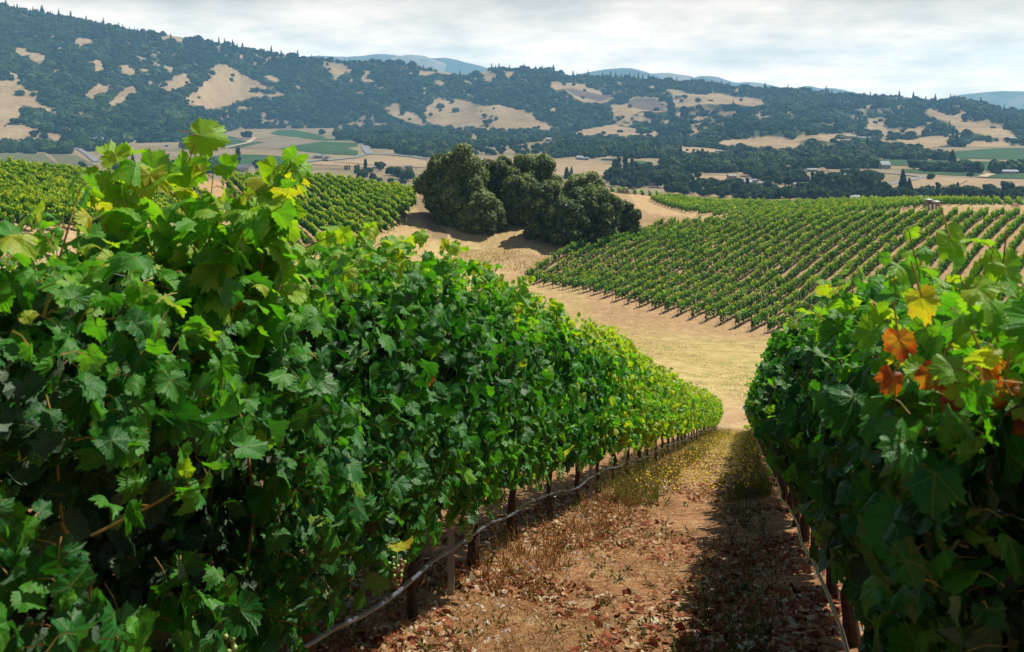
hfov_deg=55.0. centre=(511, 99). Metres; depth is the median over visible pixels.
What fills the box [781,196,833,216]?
vine row
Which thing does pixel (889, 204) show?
vine row
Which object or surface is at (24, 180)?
vine row
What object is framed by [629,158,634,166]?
eucalyptus tree
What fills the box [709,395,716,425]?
grapevine
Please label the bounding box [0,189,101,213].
vine row
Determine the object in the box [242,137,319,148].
plough field
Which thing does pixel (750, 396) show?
grapevine
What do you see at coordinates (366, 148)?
road
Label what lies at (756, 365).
grapevine
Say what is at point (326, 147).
vineyard field
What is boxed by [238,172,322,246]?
vine row
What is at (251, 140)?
lane
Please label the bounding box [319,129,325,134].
oak tree
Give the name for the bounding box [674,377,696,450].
grapevine
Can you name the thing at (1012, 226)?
vine row
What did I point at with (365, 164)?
eucalyptus tree
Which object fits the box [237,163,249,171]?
house
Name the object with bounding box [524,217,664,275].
vine row
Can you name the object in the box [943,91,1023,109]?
mountain
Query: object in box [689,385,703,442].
grapevine
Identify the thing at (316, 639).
drip hose
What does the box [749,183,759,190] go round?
oak tree
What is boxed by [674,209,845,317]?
vine row
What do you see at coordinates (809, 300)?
vine row
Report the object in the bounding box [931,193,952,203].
vine row
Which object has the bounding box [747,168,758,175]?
oak tree
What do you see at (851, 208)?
vine row
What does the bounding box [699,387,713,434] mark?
grapevine
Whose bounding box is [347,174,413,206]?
vine row
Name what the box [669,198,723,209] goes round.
vine row
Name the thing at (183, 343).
grapevine
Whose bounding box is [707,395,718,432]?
grapevine
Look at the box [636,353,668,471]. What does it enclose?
grapevine
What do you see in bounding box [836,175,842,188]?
eucalyptus tree
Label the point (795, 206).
vine row
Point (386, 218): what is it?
vine row
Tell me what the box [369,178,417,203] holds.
vine row
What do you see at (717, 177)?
hay field
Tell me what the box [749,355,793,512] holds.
grapevine
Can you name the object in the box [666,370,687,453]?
grapevine
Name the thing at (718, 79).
mountain
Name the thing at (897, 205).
vine row
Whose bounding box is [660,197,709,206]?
vine row
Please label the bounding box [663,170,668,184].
eucalyptus tree
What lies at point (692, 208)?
vine row
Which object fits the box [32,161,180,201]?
vine row
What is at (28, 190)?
vine row
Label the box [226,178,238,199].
vine row
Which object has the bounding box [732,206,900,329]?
vine row
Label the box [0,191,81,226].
vine row
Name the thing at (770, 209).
vine row
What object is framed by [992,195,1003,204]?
vine row
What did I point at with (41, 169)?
vine row
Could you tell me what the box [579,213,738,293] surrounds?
vine row
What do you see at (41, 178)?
vine row
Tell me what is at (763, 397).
grapevine
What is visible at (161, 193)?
vine row
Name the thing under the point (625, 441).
grapevine
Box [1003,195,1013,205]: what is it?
vine row
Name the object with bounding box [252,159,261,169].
oak tree
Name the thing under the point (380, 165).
oak tree
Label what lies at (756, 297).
vine row
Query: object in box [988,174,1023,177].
vineyard field
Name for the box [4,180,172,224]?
vine row
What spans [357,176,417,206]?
vine row
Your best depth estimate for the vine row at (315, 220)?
180.67 m
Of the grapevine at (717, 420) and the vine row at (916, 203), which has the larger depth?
the vine row at (916, 203)
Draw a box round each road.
[276,153,425,165]
[361,144,373,152]
[877,171,925,184]
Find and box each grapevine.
[0,116,383,651]
[0,252,61,409]
[6,260,76,458]
[56,221,474,651]
[316,229,531,619]
[421,254,553,569]
[498,275,579,538]
[517,285,606,520]
[552,312,621,504]
[580,320,637,493]
[597,325,648,483]
[615,337,660,476]
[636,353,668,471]
[646,354,670,464]
[654,364,679,461]
[654,366,685,457]
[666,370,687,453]
[673,372,695,451]
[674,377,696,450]
[680,383,697,448]
[684,382,701,446]
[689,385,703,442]
[691,386,704,441]
[693,384,707,440]
[696,390,710,438]
[698,387,710,424]
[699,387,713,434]
[700,386,712,436]
[704,387,716,434]
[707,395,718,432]
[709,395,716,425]
[710,393,719,430]
[711,396,722,431]
[713,399,722,430]
[743,311,819,566]
[743,389,765,458]
[744,361,782,493]
[744,380,772,469]
[745,303,838,596]
[745,368,777,480]
[746,351,788,501]
[746,371,779,486]
[748,341,800,526]
[748,400,767,454]
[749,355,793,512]
[750,363,772,476]
[757,320,809,542]
[766,303,860,646]
[790,260,1018,650]
[797,208,1023,651]
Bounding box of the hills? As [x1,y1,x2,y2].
[0,12,1023,148]
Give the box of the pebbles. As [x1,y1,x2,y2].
[287,443,863,651]
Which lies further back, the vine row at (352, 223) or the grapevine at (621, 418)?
the vine row at (352, 223)
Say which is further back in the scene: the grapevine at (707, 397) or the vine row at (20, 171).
the vine row at (20, 171)
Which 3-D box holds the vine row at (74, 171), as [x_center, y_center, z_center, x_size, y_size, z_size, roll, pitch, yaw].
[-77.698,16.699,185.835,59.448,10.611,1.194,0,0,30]
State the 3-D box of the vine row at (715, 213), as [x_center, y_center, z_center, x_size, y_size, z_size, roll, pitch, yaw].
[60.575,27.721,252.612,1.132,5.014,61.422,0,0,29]
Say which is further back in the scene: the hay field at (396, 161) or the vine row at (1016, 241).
the hay field at (396, 161)
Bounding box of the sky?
[0,0,1023,99]
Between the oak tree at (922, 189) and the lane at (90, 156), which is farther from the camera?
the lane at (90, 156)
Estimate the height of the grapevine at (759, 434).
2.183 m
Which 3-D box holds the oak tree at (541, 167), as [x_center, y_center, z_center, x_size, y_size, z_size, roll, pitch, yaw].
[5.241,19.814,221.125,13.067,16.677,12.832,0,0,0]
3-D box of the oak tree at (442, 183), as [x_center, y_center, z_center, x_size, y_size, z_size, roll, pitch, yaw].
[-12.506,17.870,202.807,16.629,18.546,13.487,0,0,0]
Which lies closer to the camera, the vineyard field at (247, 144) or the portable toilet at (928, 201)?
the portable toilet at (928, 201)
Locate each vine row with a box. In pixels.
[0,157,183,212]
[0,161,182,211]
[0,163,130,194]
[0,165,86,186]
[0,169,82,193]
[0,171,75,188]
[0,174,82,195]
[0,179,177,213]
[0,179,185,223]
[0,183,144,210]
[0,185,143,210]
[0,188,93,211]
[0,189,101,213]
[0,190,106,223]
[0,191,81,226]
[0,199,69,233]
[0,203,36,227]
[0,209,15,224]
[1,162,182,213]
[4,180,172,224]
[6,156,182,209]
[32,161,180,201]
[56,163,176,202]
[83,166,177,199]
[191,185,212,203]
[223,173,294,246]
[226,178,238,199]
[232,171,309,245]
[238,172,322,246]
[245,170,327,232]
[254,170,352,237]
[283,177,369,229]
[292,187,362,234]
[305,184,382,235]
[306,176,389,233]
[310,174,395,231]
[315,172,401,227]
[325,172,406,221]
[336,174,410,214]
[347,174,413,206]
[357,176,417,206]
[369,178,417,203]
[380,180,417,199]
[391,181,416,195]
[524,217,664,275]
[530,216,675,284]
[539,218,688,287]
[548,215,701,289]
[558,215,713,290]
[568,213,726,291]
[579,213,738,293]
[589,212,752,296]
[600,212,764,299]
[612,211,777,302]
[623,211,791,305]
[635,207,804,308]
[648,209,817,311]
[650,192,680,201]
[651,194,688,202]
[654,194,699,204]
[657,195,702,205]
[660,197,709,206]
[661,209,830,314]
[663,196,720,207]
[666,197,726,208]
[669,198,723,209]
[673,197,736,210]
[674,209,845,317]
[676,198,741,210]
[680,198,757,211]
[683,196,762,213]
[688,208,858,320]
[696,198,766,216]
[702,206,872,323]
[712,199,778,215]
[716,208,886,326]
[726,198,790,218]
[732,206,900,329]
[741,197,801,217]
[747,207,914,332]
[754,197,810,214]
[764,206,928,334]
[768,197,822,215]
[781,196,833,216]
[783,206,943,327]
[794,196,845,214]
[807,197,852,212]
[811,206,957,318]
[820,196,865,213]
[833,195,873,212]
[844,196,886,212]
[856,196,891,212]
[865,196,898,210]
[876,194,903,210]
[885,195,910,209]
[888,206,974,275]
[893,195,915,208]
[902,195,924,209]
[909,206,989,284]
[912,194,927,207]
[916,206,1004,288]
[922,195,945,208]
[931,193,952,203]
[939,206,1020,288]
[940,195,958,206]
[948,195,969,205]
[959,194,977,205]
[964,211,1023,280]
[969,195,985,205]
[980,195,994,204]
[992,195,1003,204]
[1000,251,1023,299]
[1002,225,1023,259]
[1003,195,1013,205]
[1015,196,1023,204]
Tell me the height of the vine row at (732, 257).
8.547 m
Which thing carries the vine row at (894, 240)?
on the vineyard ground at (680, 328)
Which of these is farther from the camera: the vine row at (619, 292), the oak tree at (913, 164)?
the oak tree at (913, 164)
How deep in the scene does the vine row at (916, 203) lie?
238.92 m
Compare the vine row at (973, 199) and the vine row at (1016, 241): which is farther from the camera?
the vine row at (973, 199)
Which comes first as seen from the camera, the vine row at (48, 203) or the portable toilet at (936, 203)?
the vine row at (48, 203)
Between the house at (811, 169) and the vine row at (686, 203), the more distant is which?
the house at (811, 169)
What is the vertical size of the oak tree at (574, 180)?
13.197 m
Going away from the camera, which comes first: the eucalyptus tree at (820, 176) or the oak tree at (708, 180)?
the eucalyptus tree at (820, 176)
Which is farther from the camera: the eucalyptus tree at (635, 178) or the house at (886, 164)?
the house at (886, 164)
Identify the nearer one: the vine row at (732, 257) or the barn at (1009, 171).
the vine row at (732, 257)
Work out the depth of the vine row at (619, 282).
176.51 m
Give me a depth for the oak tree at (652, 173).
919.00 m
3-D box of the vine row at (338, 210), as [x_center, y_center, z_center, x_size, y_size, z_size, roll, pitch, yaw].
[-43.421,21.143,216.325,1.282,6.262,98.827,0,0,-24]
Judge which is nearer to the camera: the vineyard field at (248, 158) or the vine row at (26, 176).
the vine row at (26, 176)
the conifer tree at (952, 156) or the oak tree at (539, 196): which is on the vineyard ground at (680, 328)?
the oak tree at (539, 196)
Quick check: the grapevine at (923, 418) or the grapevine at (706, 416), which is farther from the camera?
the grapevine at (706, 416)
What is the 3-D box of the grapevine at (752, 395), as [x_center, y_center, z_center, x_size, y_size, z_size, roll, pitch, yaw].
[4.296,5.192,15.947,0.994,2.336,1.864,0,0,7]
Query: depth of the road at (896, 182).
1000.13 m
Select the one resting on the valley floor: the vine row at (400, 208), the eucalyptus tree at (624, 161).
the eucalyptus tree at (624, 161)
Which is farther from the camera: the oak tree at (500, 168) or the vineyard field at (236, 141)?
the vineyard field at (236, 141)
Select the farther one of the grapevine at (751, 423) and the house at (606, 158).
the house at (606, 158)
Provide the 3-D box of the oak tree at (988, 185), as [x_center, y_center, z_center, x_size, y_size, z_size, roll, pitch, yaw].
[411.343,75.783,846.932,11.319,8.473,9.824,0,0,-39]
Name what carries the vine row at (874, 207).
on the vineyard ground at (680, 328)
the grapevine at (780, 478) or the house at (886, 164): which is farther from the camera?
the house at (886, 164)
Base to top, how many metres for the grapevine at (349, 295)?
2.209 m
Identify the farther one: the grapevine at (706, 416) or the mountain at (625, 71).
the mountain at (625, 71)
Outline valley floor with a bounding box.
[10,128,1023,204]
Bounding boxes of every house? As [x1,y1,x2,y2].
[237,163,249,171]
[250,164,254,170]
[601,157,610,160]
[806,168,817,171]
[844,135,854,138]
[878,160,890,168]
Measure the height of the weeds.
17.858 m
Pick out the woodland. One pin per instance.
(162, 118)
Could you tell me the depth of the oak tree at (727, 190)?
808.77 m
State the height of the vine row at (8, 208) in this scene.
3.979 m
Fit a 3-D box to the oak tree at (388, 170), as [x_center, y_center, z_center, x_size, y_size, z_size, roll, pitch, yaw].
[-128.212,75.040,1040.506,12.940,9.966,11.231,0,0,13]
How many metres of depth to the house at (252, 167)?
1100.37 m
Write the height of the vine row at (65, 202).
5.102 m
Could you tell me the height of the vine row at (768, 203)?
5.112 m
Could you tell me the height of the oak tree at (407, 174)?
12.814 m
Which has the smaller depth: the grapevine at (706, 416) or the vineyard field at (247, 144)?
the grapevine at (706, 416)
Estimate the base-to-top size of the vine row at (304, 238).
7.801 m
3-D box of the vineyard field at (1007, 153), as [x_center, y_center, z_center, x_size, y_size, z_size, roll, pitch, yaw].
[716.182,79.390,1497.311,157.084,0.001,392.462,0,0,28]
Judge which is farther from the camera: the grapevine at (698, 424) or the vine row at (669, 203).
the vine row at (669, 203)
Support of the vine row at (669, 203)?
on the vineyard ground at (680, 328)
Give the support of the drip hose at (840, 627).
attached to the grapevine at (821, 488)
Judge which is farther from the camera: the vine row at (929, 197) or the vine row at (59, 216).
the vine row at (929, 197)
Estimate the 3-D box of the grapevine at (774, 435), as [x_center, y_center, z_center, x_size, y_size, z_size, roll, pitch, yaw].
[2.083,2.279,6.488,0.983,2.136,1.858,0,0,19]
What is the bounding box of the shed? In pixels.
[313,154,322,158]
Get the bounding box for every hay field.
[310,155,425,167]
[553,160,611,175]
[682,147,722,152]
[694,175,726,179]
[891,178,1023,188]
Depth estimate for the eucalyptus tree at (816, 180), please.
854.14 m
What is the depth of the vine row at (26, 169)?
182.04 m
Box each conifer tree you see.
[563,167,567,178]
[897,169,906,186]
[905,178,913,197]
[949,149,956,160]
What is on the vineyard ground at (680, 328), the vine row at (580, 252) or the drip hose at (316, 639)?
the vine row at (580, 252)
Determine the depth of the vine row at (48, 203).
126.90 m
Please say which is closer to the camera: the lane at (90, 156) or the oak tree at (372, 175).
the oak tree at (372, 175)
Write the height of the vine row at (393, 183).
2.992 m
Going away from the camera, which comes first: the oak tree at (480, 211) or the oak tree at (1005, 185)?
the oak tree at (480, 211)
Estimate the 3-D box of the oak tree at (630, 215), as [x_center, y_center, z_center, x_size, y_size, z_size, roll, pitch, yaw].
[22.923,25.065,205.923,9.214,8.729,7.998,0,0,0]
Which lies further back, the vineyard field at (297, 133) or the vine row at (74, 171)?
the vineyard field at (297, 133)
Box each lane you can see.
[75,147,99,160]
[218,136,296,148]
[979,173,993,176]
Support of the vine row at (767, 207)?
on the vineyard ground at (680, 328)
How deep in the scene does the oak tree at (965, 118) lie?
2317.63 m
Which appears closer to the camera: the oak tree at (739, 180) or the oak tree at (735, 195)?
the oak tree at (735, 195)
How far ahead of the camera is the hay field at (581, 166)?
1175.32 m
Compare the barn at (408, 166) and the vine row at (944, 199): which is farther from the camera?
the barn at (408, 166)
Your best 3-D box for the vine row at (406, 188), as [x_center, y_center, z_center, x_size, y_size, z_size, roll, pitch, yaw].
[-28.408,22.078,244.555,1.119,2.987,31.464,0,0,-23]
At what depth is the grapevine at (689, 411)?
27.79 m
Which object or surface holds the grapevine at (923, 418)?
on the vineyard ground at (680, 328)
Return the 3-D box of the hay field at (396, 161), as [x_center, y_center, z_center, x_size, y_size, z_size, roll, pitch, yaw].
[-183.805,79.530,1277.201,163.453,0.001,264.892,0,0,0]
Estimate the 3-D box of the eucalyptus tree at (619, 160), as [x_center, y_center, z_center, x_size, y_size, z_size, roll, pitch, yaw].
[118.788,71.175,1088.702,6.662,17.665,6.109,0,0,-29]
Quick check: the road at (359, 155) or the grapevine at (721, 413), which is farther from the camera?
the road at (359, 155)
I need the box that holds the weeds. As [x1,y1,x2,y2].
[315,424,850,651]
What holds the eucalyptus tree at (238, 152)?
on the valley floor
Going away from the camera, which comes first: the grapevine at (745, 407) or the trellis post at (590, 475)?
the trellis post at (590, 475)
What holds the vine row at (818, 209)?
on the vineyard ground at (680, 328)
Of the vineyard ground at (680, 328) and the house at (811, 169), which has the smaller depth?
the vineyard ground at (680, 328)
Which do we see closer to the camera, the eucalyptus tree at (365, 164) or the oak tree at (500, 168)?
the oak tree at (500, 168)
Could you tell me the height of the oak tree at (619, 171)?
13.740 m
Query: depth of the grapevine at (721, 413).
56.74 m
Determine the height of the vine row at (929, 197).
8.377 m
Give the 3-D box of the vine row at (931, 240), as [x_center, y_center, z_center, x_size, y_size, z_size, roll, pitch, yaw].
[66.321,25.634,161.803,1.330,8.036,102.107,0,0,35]
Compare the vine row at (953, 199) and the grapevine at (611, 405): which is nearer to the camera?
the grapevine at (611, 405)
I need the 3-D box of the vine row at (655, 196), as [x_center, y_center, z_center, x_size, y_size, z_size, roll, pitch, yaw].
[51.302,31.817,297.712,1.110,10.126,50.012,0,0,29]
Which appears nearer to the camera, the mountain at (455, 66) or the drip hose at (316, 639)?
the drip hose at (316, 639)
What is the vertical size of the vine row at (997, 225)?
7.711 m
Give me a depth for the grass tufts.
130.87 m
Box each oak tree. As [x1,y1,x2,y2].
[14,117,23,123]
[28,130,39,136]
[38,133,48,138]
[78,161,86,166]
[244,130,252,137]
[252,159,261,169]
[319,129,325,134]
[356,168,368,177]
[369,172,376,179]
[374,161,385,170]
[385,166,394,175]
[391,167,402,178]
[399,177,406,183]
[401,168,415,180]
[412,142,489,226]
[452,187,509,234]
[481,155,521,199]
[499,173,538,225]
[513,152,563,189]
[521,180,568,241]
[544,197,590,246]
[562,170,605,197]
[568,183,623,240]
[601,174,611,181]
[605,166,615,172]
[612,167,623,176]
[617,199,643,234]
[626,181,632,187]
[637,163,649,171]
[650,171,663,181]
[652,173,663,186]
[680,174,688,180]
[703,179,713,184]
[717,191,725,197]
[722,187,730,196]
[732,193,741,198]
[734,178,743,184]
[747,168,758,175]
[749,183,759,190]
[752,172,760,179]
[761,193,768,199]
[762,176,771,181]
[906,159,919,168]
[916,186,929,194]
[926,173,935,178]
[949,183,960,195]
[961,116,968,120]
[982,183,995,187]
[1000,181,1015,190]
[1010,189,1023,200]
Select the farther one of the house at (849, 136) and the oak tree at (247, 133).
the oak tree at (247, 133)
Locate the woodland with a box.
[0,0,1023,200]
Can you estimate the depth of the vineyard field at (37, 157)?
1363.05 m
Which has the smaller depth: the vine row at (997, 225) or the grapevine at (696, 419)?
the grapevine at (696, 419)
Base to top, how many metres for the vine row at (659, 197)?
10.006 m
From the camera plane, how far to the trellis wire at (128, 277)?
2.60 m
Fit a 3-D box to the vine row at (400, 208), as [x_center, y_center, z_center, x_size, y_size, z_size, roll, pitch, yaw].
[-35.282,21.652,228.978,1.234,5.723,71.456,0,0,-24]
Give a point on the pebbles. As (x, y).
(836, 644)
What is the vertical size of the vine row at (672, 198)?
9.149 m
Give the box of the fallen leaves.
[279,429,842,651]
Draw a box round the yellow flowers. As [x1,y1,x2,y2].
[635,429,756,491]
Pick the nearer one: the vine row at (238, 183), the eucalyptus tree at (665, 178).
the vine row at (238, 183)
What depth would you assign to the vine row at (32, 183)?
161.75 m
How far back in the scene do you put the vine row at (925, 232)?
173.16 m
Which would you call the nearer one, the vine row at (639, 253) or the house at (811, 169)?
the vine row at (639, 253)
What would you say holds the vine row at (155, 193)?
on the vineyard ground at (680, 328)
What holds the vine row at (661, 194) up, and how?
on the vineyard ground at (680, 328)
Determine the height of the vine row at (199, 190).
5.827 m
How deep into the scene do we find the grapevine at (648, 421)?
17.56 m
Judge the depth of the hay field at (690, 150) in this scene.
1575.00 m
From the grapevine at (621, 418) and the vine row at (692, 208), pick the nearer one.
the grapevine at (621, 418)
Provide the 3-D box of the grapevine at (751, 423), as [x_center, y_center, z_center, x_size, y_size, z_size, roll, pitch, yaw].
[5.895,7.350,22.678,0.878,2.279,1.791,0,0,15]
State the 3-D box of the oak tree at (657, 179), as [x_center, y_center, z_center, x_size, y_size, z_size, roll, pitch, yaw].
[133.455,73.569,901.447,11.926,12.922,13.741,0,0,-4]
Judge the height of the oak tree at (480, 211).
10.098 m
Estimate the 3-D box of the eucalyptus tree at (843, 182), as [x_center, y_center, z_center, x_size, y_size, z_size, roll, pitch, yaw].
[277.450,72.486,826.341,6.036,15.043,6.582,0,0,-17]
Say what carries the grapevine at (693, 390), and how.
on the vineyard ground at (680, 328)
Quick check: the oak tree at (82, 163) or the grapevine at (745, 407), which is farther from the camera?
the oak tree at (82, 163)
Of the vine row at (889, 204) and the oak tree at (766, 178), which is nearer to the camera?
the vine row at (889, 204)
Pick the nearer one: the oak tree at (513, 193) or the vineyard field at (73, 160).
the oak tree at (513, 193)
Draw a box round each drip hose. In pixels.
[289,428,709,651]
[750,427,849,651]
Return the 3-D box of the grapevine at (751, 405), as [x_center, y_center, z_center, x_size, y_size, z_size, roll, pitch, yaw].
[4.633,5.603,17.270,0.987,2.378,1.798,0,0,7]
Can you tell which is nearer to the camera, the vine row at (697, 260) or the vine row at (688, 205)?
the vine row at (697, 260)
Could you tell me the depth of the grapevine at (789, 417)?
5.08 m
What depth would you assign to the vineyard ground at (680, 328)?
79.23 m
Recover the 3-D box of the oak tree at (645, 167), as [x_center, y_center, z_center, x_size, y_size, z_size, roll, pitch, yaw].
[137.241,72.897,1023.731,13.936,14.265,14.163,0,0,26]
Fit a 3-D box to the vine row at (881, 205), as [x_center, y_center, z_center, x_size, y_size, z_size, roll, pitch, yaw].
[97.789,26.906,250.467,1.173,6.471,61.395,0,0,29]
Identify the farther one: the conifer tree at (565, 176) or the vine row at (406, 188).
the conifer tree at (565, 176)
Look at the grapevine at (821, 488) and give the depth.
3.49 m
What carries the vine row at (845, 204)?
on the vineyard ground at (680, 328)
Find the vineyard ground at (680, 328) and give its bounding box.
[0,172,1023,651]
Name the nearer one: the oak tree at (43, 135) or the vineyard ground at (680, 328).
the vineyard ground at (680, 328)
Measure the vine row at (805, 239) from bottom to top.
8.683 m
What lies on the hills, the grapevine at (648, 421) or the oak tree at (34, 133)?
the oak tree at (34, 133)
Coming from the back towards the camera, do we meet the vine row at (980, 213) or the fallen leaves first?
the vine row at (980, 213)
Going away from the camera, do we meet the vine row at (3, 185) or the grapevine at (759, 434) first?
the grapevine at (759, 434)
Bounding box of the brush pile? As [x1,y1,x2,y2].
[614,188,635,194]
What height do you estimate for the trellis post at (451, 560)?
2.420 m
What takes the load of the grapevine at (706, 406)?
on the vineyard ground at (680, 328)
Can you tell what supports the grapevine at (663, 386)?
on the vineyard ground at (680, 328)
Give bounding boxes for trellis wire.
[0,448,181,462]
[43,256,346,331]
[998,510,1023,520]
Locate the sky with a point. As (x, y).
(928, 48)
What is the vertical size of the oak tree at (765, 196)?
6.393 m
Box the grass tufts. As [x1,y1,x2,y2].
[454,240,765,406]
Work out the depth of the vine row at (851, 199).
237.70 m
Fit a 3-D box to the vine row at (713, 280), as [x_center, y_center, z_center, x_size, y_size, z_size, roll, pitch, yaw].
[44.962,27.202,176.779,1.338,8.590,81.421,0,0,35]
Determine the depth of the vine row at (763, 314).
156.84 m
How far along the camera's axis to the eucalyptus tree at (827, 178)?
841.53 m
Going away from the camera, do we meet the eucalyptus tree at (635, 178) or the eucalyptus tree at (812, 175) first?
the eucalyptus tree at (635, 178)
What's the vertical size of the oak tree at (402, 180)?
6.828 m
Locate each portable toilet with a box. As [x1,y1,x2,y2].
[925,198,932,210]
[932,201,939,209]
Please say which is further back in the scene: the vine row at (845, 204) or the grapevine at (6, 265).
the vine row at (845, 204)
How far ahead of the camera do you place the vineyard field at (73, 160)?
1316.90 m
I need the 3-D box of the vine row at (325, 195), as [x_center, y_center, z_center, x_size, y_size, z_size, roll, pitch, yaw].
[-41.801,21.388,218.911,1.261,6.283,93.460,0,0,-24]
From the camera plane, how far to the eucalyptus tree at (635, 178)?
882.61 m
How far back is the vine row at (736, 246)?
171.69 m
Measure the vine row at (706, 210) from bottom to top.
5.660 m
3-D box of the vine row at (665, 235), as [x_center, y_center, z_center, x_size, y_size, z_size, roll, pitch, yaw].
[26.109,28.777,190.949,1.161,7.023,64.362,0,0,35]
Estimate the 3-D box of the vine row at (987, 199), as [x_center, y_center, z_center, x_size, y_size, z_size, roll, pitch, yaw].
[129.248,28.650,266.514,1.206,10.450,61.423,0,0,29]
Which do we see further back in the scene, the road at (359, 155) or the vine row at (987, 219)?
the road at (359, 155)
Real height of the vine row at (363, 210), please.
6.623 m
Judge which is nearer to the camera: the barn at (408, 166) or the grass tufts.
the grass tufts
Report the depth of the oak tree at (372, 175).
967.89 m
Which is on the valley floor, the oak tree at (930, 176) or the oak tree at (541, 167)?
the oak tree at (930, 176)
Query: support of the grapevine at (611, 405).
on the vineyard ground at (680, 328)
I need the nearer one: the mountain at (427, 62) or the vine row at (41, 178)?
the vine row at (41, 178)
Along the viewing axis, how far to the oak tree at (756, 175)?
964.98 m
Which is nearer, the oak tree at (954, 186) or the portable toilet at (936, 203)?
the portable toilet at (936, 203)
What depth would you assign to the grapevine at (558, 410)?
9.22 m
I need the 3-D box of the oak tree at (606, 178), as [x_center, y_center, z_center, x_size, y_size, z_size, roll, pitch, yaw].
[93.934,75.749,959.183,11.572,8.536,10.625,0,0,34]
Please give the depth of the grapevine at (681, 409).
24.26 m
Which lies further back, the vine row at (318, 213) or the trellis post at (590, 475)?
the vine row at (318, 213)
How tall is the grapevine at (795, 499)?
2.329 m
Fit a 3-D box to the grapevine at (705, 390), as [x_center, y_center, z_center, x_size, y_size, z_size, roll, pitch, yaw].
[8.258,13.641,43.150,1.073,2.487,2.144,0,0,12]
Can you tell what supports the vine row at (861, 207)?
on the vineyard ground at (680, 328)
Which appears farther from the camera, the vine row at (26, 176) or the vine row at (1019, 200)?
the vine row at (1019, 200)
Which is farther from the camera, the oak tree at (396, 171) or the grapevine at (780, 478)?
the oak tree at (396, 171)
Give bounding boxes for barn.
[404,165,412,168]
[726,174,736,178]
[1000,170,1018,173]
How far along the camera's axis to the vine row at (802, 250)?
162.87 m
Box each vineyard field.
[0,153,56,165]
[51,154,95,165]
[191,154,282,163]
[225,139,246,146]
[228,141,263,148]
[271,130,352,140]
[278,141,357,154]
[881,159,989,169]
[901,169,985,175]
[954,148,1023,159]
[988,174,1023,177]
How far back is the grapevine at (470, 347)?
5.72 m
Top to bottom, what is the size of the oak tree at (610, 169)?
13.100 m
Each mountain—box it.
[306,54,487,73]
[383,55,446,71]
[575,68,662,78]
[653,73,693,79]
[689,76,856,93]
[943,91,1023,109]
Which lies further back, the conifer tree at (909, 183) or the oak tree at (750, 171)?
the oak tree at (750, 171)
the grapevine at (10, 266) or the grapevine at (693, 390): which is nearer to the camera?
the grapevine at (10, 266)
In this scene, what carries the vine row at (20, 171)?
on the vineyard ground at (680, 328)
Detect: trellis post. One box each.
[448,273,454,594]
[589,344,592,499]
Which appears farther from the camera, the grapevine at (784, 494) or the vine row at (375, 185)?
the vine row at (375, 185)
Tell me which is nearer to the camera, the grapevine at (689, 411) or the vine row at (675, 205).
the grapevine at (689, 411)
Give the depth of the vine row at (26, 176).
170.18 m
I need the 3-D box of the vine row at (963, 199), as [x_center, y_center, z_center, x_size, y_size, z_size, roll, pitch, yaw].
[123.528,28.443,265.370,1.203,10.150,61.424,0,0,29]
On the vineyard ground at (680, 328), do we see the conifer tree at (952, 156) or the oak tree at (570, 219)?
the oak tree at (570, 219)
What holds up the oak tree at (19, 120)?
on the hills
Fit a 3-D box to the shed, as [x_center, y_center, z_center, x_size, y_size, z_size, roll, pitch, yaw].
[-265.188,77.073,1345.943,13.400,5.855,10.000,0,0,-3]
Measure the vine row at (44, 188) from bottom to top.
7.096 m
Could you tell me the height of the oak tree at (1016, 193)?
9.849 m
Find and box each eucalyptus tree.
[235,147,241,161]
[363,159,367,169]
[613,158,618,167]
[617,156,621,167]
[621,154,628,168]
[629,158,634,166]
[633,174,638,186]
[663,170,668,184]
[810,171,814,182]
[813,176,819,185]
[817,173,822,182]
[824,175,829,185]
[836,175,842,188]
[841,177,844,189]
[860,175,866,187]
[935,182,940,189]
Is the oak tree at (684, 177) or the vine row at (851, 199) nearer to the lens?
the vine row at (851, 199)
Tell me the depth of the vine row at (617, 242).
185.93 m
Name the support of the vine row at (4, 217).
on the vineyard ground at (680, 328)
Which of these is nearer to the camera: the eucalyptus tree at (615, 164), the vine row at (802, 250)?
the vine row at (802, 250)
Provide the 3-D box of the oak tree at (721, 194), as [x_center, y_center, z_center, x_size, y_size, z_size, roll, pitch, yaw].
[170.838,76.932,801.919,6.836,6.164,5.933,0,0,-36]
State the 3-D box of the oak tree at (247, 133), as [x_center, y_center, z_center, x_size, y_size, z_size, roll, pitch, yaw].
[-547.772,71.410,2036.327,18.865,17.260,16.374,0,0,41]
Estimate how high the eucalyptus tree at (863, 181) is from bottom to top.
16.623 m
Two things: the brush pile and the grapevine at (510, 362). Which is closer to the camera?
the grapevine at (510, 362)
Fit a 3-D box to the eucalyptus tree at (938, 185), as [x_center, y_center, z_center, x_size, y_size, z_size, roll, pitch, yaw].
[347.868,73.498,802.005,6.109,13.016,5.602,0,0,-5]
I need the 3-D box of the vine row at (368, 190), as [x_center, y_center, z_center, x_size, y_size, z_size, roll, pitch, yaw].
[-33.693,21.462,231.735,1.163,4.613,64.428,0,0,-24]

